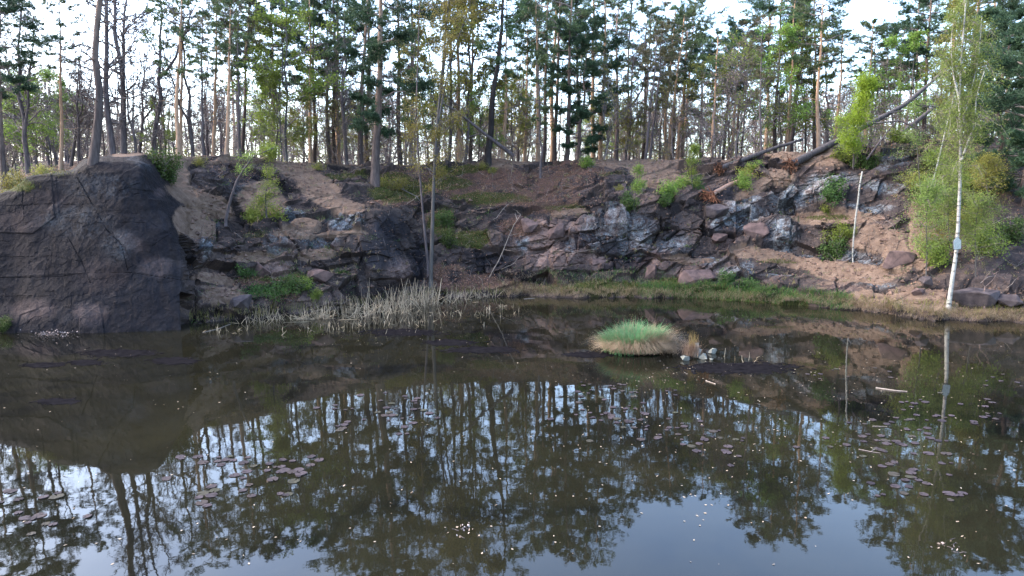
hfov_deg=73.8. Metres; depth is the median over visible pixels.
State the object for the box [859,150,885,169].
bush
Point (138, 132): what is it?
bare tree
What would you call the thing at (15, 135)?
leafy tree
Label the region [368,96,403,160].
bare shrub
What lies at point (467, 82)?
leafy tree
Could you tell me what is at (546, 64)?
pine tree
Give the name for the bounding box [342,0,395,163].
pine tree
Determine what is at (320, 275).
boulder
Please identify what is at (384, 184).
bush
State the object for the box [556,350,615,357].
water plant
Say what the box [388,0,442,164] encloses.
pine tree
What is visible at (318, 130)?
bare shrub
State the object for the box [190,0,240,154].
pine tree
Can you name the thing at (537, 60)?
pine tree
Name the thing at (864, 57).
pine tree
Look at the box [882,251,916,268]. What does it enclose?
boulder
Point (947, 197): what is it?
bush
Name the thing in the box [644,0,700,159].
pine tree
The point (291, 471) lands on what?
lily pad
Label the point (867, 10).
sky
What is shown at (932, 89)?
bare tree
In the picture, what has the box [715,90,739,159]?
bare tree
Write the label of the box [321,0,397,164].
pine tree
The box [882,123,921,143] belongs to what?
bush
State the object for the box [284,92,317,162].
leafy tree
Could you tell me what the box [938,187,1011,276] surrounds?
young tree
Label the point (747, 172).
bush
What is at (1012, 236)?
bush
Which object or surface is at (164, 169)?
bush
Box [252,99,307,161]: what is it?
bare shrub
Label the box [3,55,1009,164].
woodland
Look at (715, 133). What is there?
leafy tree
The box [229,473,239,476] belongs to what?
lily pad
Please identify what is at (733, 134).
pine tree
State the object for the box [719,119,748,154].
leafy tree
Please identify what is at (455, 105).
bare shrub
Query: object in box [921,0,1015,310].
birch tree
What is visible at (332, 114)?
bare shrub
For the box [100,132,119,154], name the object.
bare shrub
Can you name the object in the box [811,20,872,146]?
pine tree
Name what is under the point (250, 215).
bush
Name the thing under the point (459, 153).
pine tree
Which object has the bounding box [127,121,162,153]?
bare shrub
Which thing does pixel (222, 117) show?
bare shrub
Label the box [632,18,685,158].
pine tree
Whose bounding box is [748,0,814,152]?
pine tree
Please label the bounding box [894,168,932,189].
bush
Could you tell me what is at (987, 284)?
bare shrub
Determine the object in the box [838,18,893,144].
pine tree
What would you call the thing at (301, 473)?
lily pad
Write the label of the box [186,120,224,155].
bare shrub
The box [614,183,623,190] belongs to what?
bush
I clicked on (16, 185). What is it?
ground cover
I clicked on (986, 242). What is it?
bush
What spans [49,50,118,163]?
bare tree
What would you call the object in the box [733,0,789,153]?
pine tree
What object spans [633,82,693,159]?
leafy tree
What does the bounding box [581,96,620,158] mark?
leafy tree
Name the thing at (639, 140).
bare shrub
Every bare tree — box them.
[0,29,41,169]
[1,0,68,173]
[4,109,15,171]
[5,55,58,164]
[19,69,72,164]
[23,0,168,154]
[31,63,70,164]
[43,85,84,162]
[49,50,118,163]
[50,68,90,158]
[52,0,165,153]
[57,87,73,161]
[62,47,102,166]
[85,96,117,155]
[110,57,168,152]
[111,0,222,155]
[115,113,144,146]
[126,43,177,152]
[129,116,145,152]
[142,9,234,156]
[144,82,183,154]
[144,96,174,155]
[151,95,172,155]
[163,104,187,153]
[174,98,208,156]
[182,98,218,153]
[189,53,231,155]
[192,72,237,153]
[213,102,235,153]
[225,76,252,139]
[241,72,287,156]
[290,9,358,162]
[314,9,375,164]
[349,65,395,155]
[383,79,402,161]
[417,94,443,161]
[428,60,474,160]
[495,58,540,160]
[631,95,642,159]
[646,64,670,158]
[659,83,700,140]
[675,102,701,156]
[705,112,730,157]
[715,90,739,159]
[772,53,820,151]
[776,86,800,150]
[804,49,849,141]
[810,89,836,143]
[911,49,948,139]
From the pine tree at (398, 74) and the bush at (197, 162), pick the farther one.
the pine tree at (398, 74)
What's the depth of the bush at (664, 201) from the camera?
41.88 m
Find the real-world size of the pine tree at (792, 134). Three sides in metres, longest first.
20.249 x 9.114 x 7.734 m
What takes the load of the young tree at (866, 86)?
on the ground at (107, 244)
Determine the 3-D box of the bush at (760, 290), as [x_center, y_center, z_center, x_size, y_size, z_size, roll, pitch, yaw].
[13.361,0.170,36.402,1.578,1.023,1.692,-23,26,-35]
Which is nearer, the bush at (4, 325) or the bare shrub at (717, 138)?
the bush at (4, 325)
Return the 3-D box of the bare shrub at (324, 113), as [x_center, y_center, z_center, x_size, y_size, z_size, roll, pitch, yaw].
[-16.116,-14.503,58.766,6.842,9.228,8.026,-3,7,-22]
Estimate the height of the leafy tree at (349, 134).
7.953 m
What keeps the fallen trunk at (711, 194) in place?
on the ground at (107, 244)
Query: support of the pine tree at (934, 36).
on the ground at (107, 244)
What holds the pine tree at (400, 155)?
on the ground at (107, 244)
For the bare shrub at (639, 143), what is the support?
on the ground at (107, 244)
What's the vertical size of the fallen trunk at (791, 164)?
7.554 m
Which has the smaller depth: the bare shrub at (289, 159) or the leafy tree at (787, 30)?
the leafy tree at (787, 30)
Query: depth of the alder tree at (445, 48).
37.86 m
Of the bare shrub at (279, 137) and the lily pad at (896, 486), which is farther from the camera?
the bare shrub at (279, 137)
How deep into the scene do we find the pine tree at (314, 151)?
52.14 m
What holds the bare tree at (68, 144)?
on the ground at (107, 244)
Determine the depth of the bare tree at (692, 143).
76.31 m
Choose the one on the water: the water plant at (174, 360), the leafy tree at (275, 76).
the water plant at (174, 360)
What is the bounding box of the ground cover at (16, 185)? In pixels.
[0,138,1015,297]
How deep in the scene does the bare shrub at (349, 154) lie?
77.10 m
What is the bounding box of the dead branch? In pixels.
[489,212,520,276]
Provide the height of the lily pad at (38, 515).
0.015 m
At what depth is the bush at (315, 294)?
33.08 m
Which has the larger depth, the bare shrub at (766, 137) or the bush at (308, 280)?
the bare shrub at (766, 137)
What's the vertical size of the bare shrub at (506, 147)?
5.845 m
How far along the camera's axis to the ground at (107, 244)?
37.29 m
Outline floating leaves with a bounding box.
[22,318,1021,564]
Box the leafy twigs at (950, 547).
[937,538,964,555]
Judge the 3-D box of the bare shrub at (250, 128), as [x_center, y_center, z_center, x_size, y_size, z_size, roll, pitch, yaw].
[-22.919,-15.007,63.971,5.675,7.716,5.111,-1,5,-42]
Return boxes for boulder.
[230,294,251,309]
[254,261,271,276]
[306,268,333,281]
[521,218,537,232]
[548,223,565,239]
[590,257,606,264]
[644,265,656,278]
[678,269,716,285]
[706,204,728,218]
[711,233,727,243]
[743,222,768,240]
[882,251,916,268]
[911,288,924,295]
[918,276,932,286]
[946,287,1000,309]
[997,294,1022,306]
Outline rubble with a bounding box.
[189,140,1023,323]
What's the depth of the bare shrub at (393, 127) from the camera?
55.91 m
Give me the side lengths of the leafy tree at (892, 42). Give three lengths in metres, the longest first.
8.593 x 6.406 x 5.579 m
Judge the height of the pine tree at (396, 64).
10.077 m
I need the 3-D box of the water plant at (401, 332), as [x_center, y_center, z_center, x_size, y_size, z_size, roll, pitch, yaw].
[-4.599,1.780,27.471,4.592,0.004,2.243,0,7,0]
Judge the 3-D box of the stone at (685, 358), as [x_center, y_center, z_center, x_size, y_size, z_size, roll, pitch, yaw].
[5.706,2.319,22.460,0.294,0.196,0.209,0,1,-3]
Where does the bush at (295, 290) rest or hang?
on the ground at (107, 244)
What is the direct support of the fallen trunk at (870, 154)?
on the ground at (107, 244)
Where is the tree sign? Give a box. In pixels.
[953,237,960,249]
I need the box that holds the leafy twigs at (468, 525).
[455,520,469,537]
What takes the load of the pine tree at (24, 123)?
on the ground at (107, 244)
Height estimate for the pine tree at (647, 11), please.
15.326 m
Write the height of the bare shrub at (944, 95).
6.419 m
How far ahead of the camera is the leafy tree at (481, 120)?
53.13 m
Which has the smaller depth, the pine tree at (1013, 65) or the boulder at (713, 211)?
the pine tree at (1013, 65)
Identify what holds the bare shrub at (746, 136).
on the ground at (107, 244)
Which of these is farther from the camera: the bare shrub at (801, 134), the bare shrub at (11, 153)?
the bare shrub at (801, 134)
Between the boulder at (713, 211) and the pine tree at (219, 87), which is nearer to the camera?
the boulder at (713, 211)
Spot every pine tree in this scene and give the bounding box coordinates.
[0,0,41,136]
[0,0,71,189]
[16,0,90,169]
[61,0,154,165]
[136,0,213,155]
[153,0,203,154]
[164,0,228,155]
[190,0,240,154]
[192,29,251,156]
[205,0,264,155]
[207,0,256,153]
[209,4,257,153]
[212,0,295,155]
[235,0,311,157]
[267,0,355,162]
[276,0,346,162]
[290,0,391,163]
[295,0,366,162]
[317,0,442,186]
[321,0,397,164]
[339,0,425,164]
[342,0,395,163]
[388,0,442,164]
[390,28,436,170]
[420,0,467,161]
[430,0,480,161]
[442,0,504,160]
[470,0,526,166]
[481,0,534,158]
[504,0,562,160]
[507,0,579,161]
[509,4,554,160]
[513,0,561,160]
[517,49,553,178]
[520,0,595,160]
[524,0,589,160]
[525,0,603,159]
[546,12,635,157]
[551,1,593,158]
[560,16,611,158]
[567,0,635,157]
[574,0,659,159]
[576,0,634,159]
[608,0,672,144]
[608,28,672,159]
[611,0,658,159]
[623,0,676,158]
[625,23,680,158]
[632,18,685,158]
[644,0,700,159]
[650,0,709,158]
[652,0,717,158]
[654,4,716,159]
[657,13,708,159]
[673,0,730,156]
[678,31,724,158]
[691,27,760,159]
[692,27,751,156]
[706,37,766,159]
[707,13,776,155]
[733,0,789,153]
[733,18,762,155]
[739,9,783,150]
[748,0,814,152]
[756,0,849,151]
[765,0,828,151]
[780,0,850,149]
[782,0,858,147]
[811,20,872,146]
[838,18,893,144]
[854,19,908,145]
[869,0,948,139]
[872,34,906,145]
[873,0,978,139]
[877,14,926,130]
[882,0,946,125]
[908,0,976,136]
[936,3,1023,153]
[942,0,1020,41]
[954,18,1023,207]
[956,0,1020,135]
[961,0,1005,134]
[979,0,1023,138]
[992,0,1023,121]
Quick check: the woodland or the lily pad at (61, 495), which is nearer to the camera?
the lily pad at (61, 495)
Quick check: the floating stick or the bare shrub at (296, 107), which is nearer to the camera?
the floating stick
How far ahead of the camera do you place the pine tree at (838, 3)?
57.64 m
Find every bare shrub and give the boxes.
[2,64,86,165]
[2,93,55,172]
[3,82,58,165]
[4,122,30,174]
[5,123,20,168]
[46,92,128,160]
[57,85,119,159]
[65,98,102,155]
[89,97,138,154]
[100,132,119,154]
[102,124,131,153]
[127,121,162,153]
[173,97,250,154]
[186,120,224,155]
[194,90,256,156]
[195,106,232,155]
[222,99,262,153]
[240,88,298,156]
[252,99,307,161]
[265,111,292,160]
[278,101,326,162]
[278,131,302,160]
[279,105,324,162]
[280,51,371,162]
[285,70,358,156]
[296,101,325,159]
[312,111,363,162]
[313,94,357,163]
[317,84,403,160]
[326,125,357,164]
[330,131,357,163]
[331,119,357,164]
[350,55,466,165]
[364,99,423,163]
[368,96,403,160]
[368,119,404,160]
[405,106,443,161]
[422,92,485,161]
[440,106,463,158]
[445,112,496,160]
[451,102,487,160]
[454,106,502,158]
[473,110,502,159]
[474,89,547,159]
[483,123,521,159]
[488,103,527,159]
[516,111,548,160]
[521,128,549,160]
[549,119,590,156]
[559,117,589,159]
[561,49,648,159]
[570,119,596,159]
[596,100,637,159]
[604,113,642,159]
[619,75,710,159]
[619,105,663,159]
[619,124,653,158]
[624,110,657,158]
[631,78,711,159]
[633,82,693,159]
[669,101,714,159]
[679,46,757,159]
[682,68,756,157]
[735,97,795,152]
[738,121,762,155]
[739,113,778,156]
[742,118,778,154]
[750,114,787,152]
[792,96,836,151]
[794,120,820,152]
[800,105,835,150]
[810,103,876,149]
[819,93,859,147]
[820,82,888,148]
[840,76,887,145]
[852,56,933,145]
[856,92,887,145]
[886,102,941,137]
[918,96,943,139]
[921,85,954,139]
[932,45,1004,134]
[983,269,996,308]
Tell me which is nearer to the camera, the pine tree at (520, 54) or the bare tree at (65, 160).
the pine tree at (520, 54)
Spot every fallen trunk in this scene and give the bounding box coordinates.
[443,103,514,156]
[698,174,752,202]
[781,68,958,174]
[866,123,894,160]
[887,105,935,141]
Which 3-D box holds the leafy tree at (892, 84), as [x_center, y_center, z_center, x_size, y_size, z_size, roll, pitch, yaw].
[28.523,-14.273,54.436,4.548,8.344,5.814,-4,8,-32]
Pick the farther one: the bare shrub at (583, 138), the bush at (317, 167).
the bare shrub at (583, 138)
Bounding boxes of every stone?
[680,355,689,360]
[699,353,706,359]
[708,348,716,353]
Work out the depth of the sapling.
34.26 m
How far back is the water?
14.30 m
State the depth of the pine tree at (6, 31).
42.85 m
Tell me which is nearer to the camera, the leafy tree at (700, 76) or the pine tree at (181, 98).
the pine tree at (181, 98)
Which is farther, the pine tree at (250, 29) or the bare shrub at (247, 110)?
the bare shrub at (247, 110)
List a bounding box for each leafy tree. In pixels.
[2,72,59,172]
[2,87,36,169]
[4,59,83,166]
[11,106,57,165]
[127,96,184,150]
[223,0,356,161]
[242,43,317,160]
[244,68,312,160]
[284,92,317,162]
[340,101,363,162]
[352,107,384,161]
[392,0,493,158]
[417,85,462,159]
[418,0,549,161]
[457,75,509,160]
[473,64,544,159]
[494,77,528,160]
[507,60,556,160]
[565,114,597,154]
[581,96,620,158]
[592,79,634,155]
[602,113,640,159]
[620,106,656,158]
[676,50,738,156]
[698,30,790,158]
[705,114,726,157]
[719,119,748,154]
[741,19,838,151]
[744,15,842,152]
[756,91,797,152]
[839,56,911,146]
[856,27,947,135]
[908,114,934,139]
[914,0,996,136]
[929,95,963,138]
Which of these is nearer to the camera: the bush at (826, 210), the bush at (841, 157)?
the bush at (826, 210)
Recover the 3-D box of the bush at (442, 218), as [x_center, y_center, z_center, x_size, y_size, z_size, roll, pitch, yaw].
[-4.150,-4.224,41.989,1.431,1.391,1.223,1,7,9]
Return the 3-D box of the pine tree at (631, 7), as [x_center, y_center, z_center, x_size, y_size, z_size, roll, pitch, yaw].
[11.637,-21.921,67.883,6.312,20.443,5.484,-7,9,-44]
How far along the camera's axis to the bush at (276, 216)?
35.99 m
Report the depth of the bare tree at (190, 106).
45.74 m
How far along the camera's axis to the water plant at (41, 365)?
21.82 m
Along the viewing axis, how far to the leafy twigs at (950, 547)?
10.15 m
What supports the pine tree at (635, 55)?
on the ground at (107, 244)
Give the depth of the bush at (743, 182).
42.89 m
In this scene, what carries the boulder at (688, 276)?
on the ground at (107, 244)
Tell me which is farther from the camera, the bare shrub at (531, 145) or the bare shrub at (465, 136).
the bare shrub at (531, 145)
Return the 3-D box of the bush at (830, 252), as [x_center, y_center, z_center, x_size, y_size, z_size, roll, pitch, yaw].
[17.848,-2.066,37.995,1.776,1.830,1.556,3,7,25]
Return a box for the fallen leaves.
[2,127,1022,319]
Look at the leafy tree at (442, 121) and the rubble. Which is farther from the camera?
the leafy tree at (442, 121)
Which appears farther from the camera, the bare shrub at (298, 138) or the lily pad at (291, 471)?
the bare shrub at (298, 138)
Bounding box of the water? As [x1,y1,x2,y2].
[0,295,1023,575]
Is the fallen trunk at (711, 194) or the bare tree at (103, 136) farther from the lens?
the bare tree at (103, 136)
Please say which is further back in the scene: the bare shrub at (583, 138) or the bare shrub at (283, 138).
the bare shrub at (583, 138)
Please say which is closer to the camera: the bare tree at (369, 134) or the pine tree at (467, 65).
the pine tree at (467, 65)
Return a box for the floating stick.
[876,387,906,391]
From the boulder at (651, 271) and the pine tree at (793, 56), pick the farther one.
the pine tree at (793, 56)
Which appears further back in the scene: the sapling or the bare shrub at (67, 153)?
the bare shrub at (67, 153)
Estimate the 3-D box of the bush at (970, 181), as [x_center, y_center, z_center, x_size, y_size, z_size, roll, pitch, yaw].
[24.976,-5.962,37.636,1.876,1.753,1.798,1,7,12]
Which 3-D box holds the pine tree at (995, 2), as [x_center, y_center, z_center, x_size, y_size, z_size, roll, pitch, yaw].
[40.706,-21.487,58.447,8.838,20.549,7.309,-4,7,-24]
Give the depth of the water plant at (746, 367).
21.41 m
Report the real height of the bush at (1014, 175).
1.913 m
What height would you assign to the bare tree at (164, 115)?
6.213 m
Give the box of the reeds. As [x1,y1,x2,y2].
[203,279,759,361]
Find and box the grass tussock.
[579,316,689,356]
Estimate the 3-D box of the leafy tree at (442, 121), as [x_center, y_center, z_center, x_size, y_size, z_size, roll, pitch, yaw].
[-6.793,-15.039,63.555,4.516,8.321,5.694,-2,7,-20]
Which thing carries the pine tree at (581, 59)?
on the ground at (107, 244)
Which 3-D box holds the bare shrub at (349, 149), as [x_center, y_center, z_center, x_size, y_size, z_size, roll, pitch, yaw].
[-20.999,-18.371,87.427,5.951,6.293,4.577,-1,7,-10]
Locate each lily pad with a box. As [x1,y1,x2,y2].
[4,489,17,493]
[19,515,29,520]
[32,512,46,518]
[37,495,48,498]
[48,493,63,498]
[192,455,202,458]
[195,500,207,505]
[197,460,208,464]
[197,491,208,495]
[205,492,217,497]
[206,484,216,488]
[209,488,219,492]
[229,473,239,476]
[238,460,248,464]
[242,469,252,473]
[267,476,278,481]
[279,468,290,471]
[287,470,296,473]
[288,479,299,483]
[294,467,303,471]
[295,471,306,475]
[888,472,899,476]
[890,484,900,487]
[906,470,916,474]
[923,451,933,454]
[942,491,955,495]
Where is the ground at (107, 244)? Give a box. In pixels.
[0,136,1023,332]
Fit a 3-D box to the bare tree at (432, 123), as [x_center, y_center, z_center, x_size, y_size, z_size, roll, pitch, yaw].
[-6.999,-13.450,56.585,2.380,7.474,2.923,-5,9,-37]
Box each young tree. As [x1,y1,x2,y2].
[249,140,284,217]
[629,163,645,215]
[676,142,704,188]
[829,71,886,168]
[893,171,961,275]
[922,142,977,239]
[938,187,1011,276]
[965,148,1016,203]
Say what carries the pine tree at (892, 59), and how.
on the ground at (107, 244)
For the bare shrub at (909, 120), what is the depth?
71.18 m
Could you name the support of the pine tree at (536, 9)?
on the ground at (107, 244)
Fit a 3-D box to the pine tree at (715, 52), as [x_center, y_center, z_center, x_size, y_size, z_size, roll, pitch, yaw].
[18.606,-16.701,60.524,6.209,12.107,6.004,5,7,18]
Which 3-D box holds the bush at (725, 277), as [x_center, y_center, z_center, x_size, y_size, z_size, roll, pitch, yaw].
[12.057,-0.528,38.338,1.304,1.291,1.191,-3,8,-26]
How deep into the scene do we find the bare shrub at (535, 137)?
96.67 m
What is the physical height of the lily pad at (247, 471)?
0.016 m
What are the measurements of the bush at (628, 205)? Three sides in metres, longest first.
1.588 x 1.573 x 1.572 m
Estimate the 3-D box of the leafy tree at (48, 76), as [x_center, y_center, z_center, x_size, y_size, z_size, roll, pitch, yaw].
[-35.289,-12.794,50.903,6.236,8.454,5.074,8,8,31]
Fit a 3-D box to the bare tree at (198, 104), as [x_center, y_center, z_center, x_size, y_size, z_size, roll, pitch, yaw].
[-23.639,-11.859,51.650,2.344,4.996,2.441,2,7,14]
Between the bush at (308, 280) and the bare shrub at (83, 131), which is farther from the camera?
the bare shrub at (83, 131)
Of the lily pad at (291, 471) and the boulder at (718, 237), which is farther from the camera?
the boulder at (718, 237)
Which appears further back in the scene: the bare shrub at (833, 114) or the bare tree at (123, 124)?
the bare shrub at (833, 114)
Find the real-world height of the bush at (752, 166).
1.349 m
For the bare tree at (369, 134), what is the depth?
68.11 m
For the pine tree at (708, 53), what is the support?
on the ground at (107, 244)
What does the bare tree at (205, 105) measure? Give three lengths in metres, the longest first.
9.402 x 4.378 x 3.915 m
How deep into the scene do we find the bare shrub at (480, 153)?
55.53 m
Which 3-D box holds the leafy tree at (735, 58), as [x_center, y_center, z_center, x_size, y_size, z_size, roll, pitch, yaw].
[16.834,-13.552,49.897,7.154,10.182,6.704,7,10,29]
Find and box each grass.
[189,266,1023,321]
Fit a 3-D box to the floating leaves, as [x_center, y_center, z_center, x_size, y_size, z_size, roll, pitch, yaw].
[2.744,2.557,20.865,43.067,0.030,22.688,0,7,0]
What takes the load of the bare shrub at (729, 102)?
on the ground at (107, 244)
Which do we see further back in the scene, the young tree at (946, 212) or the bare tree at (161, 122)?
the bare tree at (161, 122)
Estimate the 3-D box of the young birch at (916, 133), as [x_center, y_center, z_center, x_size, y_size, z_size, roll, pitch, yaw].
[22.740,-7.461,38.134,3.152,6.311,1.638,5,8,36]
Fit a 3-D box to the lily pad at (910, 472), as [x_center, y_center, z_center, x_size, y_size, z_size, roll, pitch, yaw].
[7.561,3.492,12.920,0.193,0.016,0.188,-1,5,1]
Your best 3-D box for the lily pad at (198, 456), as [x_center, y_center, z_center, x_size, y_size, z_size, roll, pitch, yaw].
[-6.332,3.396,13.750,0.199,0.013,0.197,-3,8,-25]
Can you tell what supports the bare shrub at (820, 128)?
on the ground at (107, 244)
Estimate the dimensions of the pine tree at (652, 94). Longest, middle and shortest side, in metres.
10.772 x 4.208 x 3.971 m
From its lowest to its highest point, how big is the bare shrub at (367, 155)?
7.667 m
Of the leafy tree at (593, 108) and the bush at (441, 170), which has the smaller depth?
the bush at (441, 170)
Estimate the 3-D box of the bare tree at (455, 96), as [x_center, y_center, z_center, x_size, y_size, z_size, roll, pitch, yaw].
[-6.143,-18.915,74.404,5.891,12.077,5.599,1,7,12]
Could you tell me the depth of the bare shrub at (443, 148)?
74.53 m
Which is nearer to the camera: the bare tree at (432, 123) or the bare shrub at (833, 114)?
the bare tree at (432, 123)
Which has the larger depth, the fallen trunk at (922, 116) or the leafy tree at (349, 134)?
the leafy tree at (349, 134)
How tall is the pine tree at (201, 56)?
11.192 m
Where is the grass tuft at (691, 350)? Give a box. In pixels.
[680,331,704,356]
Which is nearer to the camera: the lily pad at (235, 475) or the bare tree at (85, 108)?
the lily pad at (235, 475)
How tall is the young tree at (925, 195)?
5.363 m
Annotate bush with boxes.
[0,168,29,192]
[0,314,12,332]
[29,162,53,174]
[145,146,187,185]
[161,160,183,183]
[192,156,208,167]
[235,263,258,278]
[237,282,269,299]
[241,201,263,223]
[246,200,288,222]
[254,276,293,302]
[273,268,314,297]
[296,274,314,290]
[307,286,322,302]
[308,161,326,170]
[331,265,355,279]
[380,176,398,189]
[392,175,413,191]
[430,163,448,176]
[434,208,455,227]
[437,227,458,253]
[475,160,490,170]
[487,167,497,173]
[578,154,595,168]
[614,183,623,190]
[618,188,641,212]
[632,176,646,188]
[656,179,681,200]
[656,192,672,207]
[665,281,688,291]
[672,172,693,188]
[687,174,706,195]
[693,276,722,294]
[717,268,737,284]
[731,168,752,190]
[732,162,766,179]
[737,276,762,292]
[745,159,762,171]
[752,282,775,299]
[816,174,848,209]
[818,219,851,248]
[818,235,849,260]
[819,202,832,214]
[830,147,852,162]
[842,225,857,236]
[846,148,873,168]
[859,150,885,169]
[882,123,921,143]
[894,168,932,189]
[910,229,950,249]
[911,238,952,269]
[918,145,949,168]
[934,185,964,209]
[945,204,991,226]
[946,165,982,189]
[966,217,1014,260]
[980,166,1019,189]
[992,214,1023,247]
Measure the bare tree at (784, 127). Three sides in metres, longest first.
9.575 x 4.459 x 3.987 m
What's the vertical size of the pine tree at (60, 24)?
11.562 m
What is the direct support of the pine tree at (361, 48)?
on the ground at (107, 244)
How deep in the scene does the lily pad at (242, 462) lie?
13.43 m
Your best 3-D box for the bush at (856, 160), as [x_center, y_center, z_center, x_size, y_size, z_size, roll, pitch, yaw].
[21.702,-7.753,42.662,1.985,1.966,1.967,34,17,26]
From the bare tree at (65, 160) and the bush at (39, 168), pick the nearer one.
the bush at (39, 168)
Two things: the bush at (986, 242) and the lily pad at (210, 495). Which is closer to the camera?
the lily pad at (210, 495)
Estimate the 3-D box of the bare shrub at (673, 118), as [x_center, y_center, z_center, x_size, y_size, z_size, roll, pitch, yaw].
[12.447,-12.925,54.037,6.534,7.496,5.268,2,7,13]
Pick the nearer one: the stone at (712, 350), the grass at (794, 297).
the stone at (712, 350)
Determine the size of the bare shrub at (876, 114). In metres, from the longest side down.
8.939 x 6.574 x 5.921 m
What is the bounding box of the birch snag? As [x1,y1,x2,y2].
[852,171,862,261]
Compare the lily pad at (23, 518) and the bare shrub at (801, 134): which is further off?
the bare shrub at (801, 134)
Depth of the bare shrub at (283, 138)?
81.60 m
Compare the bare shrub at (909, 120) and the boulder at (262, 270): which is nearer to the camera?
the boulder at (262, 270)
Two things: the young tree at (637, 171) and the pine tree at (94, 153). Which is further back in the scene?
the young tree at (637, 171)
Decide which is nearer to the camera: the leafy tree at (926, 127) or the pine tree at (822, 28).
the pine tree at (822, 28)
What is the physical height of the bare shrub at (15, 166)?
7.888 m
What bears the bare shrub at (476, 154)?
on the ground at (107, 244)
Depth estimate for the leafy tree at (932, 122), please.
56.33 m
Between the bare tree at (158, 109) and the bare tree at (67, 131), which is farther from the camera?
the bare tree at (67, 131)
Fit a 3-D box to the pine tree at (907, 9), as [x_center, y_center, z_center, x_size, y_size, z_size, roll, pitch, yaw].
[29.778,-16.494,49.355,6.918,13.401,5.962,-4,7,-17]
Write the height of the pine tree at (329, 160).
12.443 m
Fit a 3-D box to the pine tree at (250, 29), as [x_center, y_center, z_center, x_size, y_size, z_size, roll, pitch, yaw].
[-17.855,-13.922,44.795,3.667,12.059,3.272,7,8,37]
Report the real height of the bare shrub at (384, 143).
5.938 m
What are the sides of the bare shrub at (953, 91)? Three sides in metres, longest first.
9.077 x 8.477 x 5.686 m
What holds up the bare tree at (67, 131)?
on the ground at (107, 244)
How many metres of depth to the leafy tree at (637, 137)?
58.42 m
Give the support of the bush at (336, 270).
on the ground at (107, 244)
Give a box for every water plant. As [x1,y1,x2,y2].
[18,361,64,367]
[29,397,81,404]
[65,359,106,365]
[70,347,163,357]
[144,357,201,364]
[341,327,449,336]
[422,338,490,346]
[434,345,527,353]
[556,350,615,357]
[661,360,816,375]
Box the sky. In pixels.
[0,0,1022,164]
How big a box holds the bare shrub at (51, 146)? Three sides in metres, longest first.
8.232 x 6.055 x 5.453 m
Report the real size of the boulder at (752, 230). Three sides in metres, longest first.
1.470 x 1.265 x 0.581 m
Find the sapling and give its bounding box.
[224,144,276,225]
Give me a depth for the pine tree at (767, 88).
46.61 m
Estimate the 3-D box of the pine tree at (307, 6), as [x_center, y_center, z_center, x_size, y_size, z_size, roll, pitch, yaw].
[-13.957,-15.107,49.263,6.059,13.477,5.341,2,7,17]
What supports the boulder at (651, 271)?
on the ground at (107, 244)
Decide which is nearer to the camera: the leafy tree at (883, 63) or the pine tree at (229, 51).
the pine tree at (229, 51)
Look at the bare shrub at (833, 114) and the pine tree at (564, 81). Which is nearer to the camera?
the pine tree at (564, 81)
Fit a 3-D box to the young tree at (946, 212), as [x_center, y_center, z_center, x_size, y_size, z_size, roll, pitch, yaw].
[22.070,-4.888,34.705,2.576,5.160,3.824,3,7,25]
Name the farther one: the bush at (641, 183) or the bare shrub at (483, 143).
the bare shrub at (483, 143)
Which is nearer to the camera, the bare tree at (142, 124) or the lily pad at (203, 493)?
the lily pad at (203, 493)
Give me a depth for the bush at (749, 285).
37.48 m
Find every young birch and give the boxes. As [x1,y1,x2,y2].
[890,102,940,200]
[932,59,972,182]
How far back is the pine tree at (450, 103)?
51.12 m
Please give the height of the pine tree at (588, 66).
11.079 m
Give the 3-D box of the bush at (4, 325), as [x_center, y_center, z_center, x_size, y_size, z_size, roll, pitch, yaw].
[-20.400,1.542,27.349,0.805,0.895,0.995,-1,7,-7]
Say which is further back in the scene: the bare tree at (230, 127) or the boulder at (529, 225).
the bare tree at (230, 127)
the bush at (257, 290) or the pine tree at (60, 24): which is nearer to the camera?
the bush at (257, 290)
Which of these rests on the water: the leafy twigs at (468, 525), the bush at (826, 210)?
the leafy twigs at (468, 525)
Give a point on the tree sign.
(956, 243)
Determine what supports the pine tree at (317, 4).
on the ground at (107, 244)
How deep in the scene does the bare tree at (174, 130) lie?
55.74 m
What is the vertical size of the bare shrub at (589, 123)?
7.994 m
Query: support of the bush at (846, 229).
on the ground at (107, 244)
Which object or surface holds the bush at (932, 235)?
on the ground at (107, 244)
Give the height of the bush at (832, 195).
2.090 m
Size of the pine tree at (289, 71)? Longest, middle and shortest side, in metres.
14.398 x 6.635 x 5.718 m
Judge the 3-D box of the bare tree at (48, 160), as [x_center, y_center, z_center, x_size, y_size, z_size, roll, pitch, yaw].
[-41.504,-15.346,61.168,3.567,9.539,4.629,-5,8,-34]
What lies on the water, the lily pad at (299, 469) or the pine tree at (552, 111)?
the lily pad at (299, 469)
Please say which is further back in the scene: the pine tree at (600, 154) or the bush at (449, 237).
the pine tree at (600, 154)
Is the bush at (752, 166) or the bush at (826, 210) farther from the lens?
the bush at (752, 166)
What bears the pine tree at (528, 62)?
on the ground at (107, 244)
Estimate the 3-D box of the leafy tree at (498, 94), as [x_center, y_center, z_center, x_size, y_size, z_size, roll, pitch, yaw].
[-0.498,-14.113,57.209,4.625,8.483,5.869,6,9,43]
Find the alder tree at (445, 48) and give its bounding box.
[397,0,485,287]
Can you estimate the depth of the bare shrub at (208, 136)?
102.15 m
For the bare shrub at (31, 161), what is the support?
on the ground at (107, 244)
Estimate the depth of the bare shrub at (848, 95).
51.26 m

